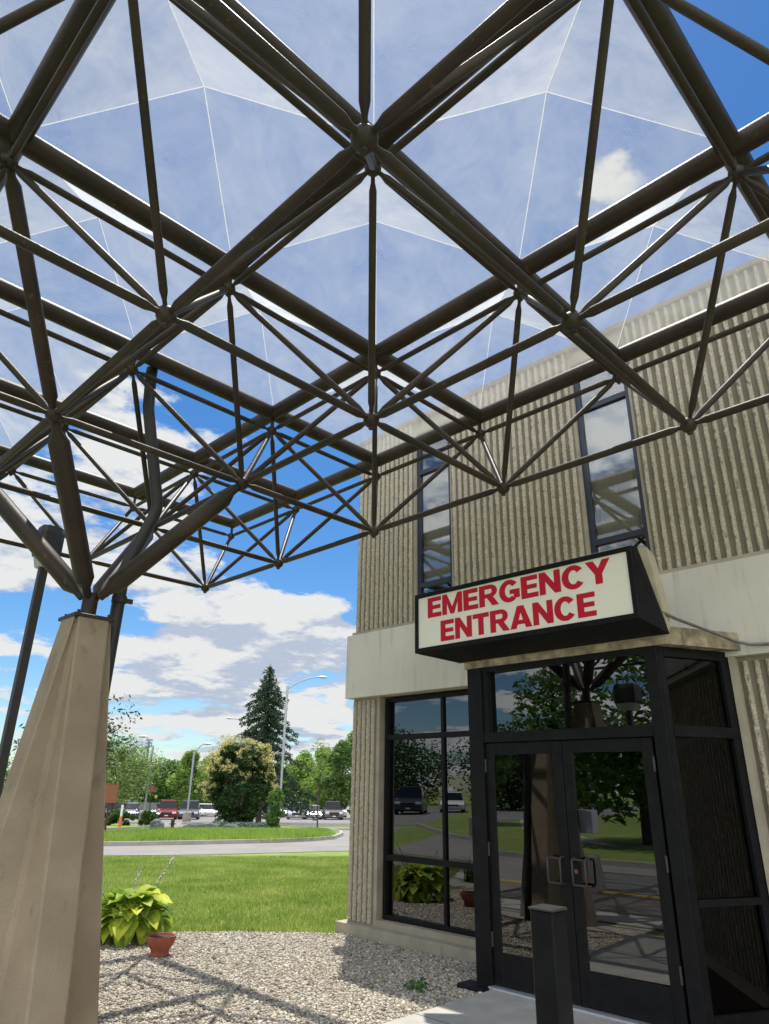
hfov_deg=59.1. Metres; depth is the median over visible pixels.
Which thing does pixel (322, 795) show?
green tree
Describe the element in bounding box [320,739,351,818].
green tree
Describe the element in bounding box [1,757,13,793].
tree
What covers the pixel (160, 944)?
flower pot
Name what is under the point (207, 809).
parked car
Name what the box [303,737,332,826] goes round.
young tree
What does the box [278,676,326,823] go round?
street lamp
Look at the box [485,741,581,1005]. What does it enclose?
door
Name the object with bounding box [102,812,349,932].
ground
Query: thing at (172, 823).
hydrant
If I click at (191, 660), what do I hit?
sky
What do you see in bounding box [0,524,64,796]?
area lamp
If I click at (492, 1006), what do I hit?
walkway
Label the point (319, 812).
parked car
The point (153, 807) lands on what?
parked car
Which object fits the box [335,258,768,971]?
hospital building
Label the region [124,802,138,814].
parked car
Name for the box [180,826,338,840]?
island ground
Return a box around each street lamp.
[138,735,153,818]
[182,743,210,821]
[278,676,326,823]
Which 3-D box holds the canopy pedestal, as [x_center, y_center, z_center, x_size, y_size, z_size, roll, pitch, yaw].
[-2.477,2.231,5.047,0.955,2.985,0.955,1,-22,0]
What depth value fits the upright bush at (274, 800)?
38.95 m
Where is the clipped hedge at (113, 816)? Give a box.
[104,809,135,825]
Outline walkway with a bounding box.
[383,989,626,1023]
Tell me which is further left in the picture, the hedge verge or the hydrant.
the hedge verge
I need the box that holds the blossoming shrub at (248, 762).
[194,733,278,823]
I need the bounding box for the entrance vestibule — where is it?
[464,627,768,1023]
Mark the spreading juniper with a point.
(252, 824)
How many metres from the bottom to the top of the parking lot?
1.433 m
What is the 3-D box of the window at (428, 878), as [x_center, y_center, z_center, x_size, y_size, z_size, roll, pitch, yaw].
[0.807,3.497,8.082,2.220,2.615,0.078,-20,-30,41]
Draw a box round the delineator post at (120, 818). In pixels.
[118,805,123,826]
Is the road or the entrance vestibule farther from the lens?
the road
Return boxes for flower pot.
[146,932,176,957]
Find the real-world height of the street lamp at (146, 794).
6.805 m
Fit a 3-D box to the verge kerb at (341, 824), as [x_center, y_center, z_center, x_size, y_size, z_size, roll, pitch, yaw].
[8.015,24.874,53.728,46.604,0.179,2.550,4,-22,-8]
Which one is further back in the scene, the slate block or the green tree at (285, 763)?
the green tree at (285, 763)
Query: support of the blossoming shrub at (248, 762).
on the island ground at (294, 827)
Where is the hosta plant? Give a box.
[101,856,175,947]
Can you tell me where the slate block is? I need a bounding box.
[222,824,238,828]
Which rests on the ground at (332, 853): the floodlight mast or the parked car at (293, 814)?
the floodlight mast
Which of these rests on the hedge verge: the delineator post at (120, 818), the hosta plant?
the delineator post at (120, 818)
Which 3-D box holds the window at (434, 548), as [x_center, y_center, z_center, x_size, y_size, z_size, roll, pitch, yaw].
[0.734,0.131,9.518,0.650,2.870,0.106,-20,-30,41]
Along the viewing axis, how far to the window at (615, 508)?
7.79 m
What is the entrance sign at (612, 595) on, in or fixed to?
attached to the entrance vestibule
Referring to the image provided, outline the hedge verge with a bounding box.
[106,824,143,827]
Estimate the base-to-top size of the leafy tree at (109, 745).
7.220 m
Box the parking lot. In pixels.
[124,815,349,822]
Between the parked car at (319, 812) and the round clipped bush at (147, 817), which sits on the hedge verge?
the round clipped bush at (147, 817)
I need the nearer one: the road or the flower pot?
the flower pot
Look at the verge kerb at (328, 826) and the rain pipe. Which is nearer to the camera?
the rain pipe
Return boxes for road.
[103,821,349,855]
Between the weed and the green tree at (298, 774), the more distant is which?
the green tree at (298, 774)
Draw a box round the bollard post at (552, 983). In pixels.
[528,904,573,1023]
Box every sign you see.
[104,784,118,831]
[149,786,154,809]
[415,545,670,663]
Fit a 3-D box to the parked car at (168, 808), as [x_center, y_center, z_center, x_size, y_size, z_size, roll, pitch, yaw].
[-21.008,28.841,65.658,2.160,1.705,4.640,6,-23,-13]
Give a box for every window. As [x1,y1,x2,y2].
[382,690,474,936]
[417,442,451,594]
[573,382,650,553]
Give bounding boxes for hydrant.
[169,818,175,826]
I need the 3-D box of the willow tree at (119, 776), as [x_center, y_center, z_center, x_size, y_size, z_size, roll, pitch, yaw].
[-21.197,20.891,53.334,6.549,6.709,7.332,-20,-30,41]
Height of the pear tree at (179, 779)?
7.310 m
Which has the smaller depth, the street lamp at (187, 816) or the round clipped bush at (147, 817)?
the round clipped bush at (147, 817)
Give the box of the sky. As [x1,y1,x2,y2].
[0,0,768,778]
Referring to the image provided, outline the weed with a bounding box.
[403,976,427,992]
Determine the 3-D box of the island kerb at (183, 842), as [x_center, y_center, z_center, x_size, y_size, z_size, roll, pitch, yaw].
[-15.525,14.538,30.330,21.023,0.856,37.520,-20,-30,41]
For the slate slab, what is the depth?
37.46 m
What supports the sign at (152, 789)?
on the road
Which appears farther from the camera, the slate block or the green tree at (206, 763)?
the green tree at (206, 763)
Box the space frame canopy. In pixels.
[0,0,768,614]
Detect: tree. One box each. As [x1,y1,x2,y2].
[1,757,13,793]
[8,692,141,769]
[106,733,164,813]
[107,758,148,802]
[136,758,182,802]
[165,749,206,810]
[199,754,241,803]
[213,663,319,822]
[263,761,291,794]
[281,749,318,801]
[300,747,336,806]
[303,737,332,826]
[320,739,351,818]
[346,730,352,808]
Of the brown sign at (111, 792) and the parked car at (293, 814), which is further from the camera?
the parked car at (293, 814)
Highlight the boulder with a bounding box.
[149,818,163,829]
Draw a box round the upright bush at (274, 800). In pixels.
[263,787,284,827]
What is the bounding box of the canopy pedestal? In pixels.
[0,609,115,1023]
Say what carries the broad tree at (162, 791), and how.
on the ground at (332, 853)
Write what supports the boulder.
on the island ground at (294, 827)
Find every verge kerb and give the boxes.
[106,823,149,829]
[181,822,349,825]
[296,825,349,829]
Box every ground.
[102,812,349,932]
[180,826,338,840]
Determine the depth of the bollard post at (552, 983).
3.04 m
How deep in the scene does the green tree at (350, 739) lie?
83.04 m
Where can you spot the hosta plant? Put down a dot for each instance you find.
(150, 914)
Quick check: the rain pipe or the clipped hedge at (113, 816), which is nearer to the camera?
the rain pipe
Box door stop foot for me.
[457,979,489,992]
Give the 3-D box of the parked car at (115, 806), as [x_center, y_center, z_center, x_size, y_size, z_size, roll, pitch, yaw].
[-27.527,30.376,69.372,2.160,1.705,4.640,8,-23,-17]
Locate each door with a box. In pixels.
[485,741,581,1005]
[561,737,689,1023]
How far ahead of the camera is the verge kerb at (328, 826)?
46.98 m
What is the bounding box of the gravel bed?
[98,932,472,1023]
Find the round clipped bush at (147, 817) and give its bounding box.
[137,810,156,824]
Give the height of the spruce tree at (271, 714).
12.706 m
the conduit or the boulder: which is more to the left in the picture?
the boulder
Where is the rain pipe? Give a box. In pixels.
[109,366,162,692]
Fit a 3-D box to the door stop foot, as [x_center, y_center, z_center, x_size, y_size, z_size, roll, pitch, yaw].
[0.831,4.324,6.169,0.300,0.045,0.210,-20,-30,41]
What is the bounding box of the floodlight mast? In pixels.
[145,739,152,759]
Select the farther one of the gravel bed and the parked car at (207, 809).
the parked car at (207, 809)
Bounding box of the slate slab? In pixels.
[184,822,220,828]
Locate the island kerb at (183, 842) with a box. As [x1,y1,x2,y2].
[104,825,342,845]
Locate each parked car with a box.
[105,799,123,817]
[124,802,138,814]
[135,803,159,819]
[156,800,178,819]
[178,800,200,819]
[200,803,216,816]
[287,802,306,818]
[304,805,322,819]
[321,801,343,819]
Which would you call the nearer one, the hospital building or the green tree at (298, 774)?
the hospital building
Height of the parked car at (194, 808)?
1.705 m
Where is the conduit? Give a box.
[661,610,768,645]
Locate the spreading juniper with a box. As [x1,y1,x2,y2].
[210,821,281,827]
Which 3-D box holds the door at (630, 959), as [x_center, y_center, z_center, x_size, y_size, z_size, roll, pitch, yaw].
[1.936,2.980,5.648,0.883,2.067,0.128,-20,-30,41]
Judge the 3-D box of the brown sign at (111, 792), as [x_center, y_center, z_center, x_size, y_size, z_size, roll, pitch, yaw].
[-12.846,13.843,31.482,0.660,2.200,0.124,4,-22,-8]
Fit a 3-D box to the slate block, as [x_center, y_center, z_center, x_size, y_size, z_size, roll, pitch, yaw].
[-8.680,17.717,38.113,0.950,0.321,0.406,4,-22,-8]

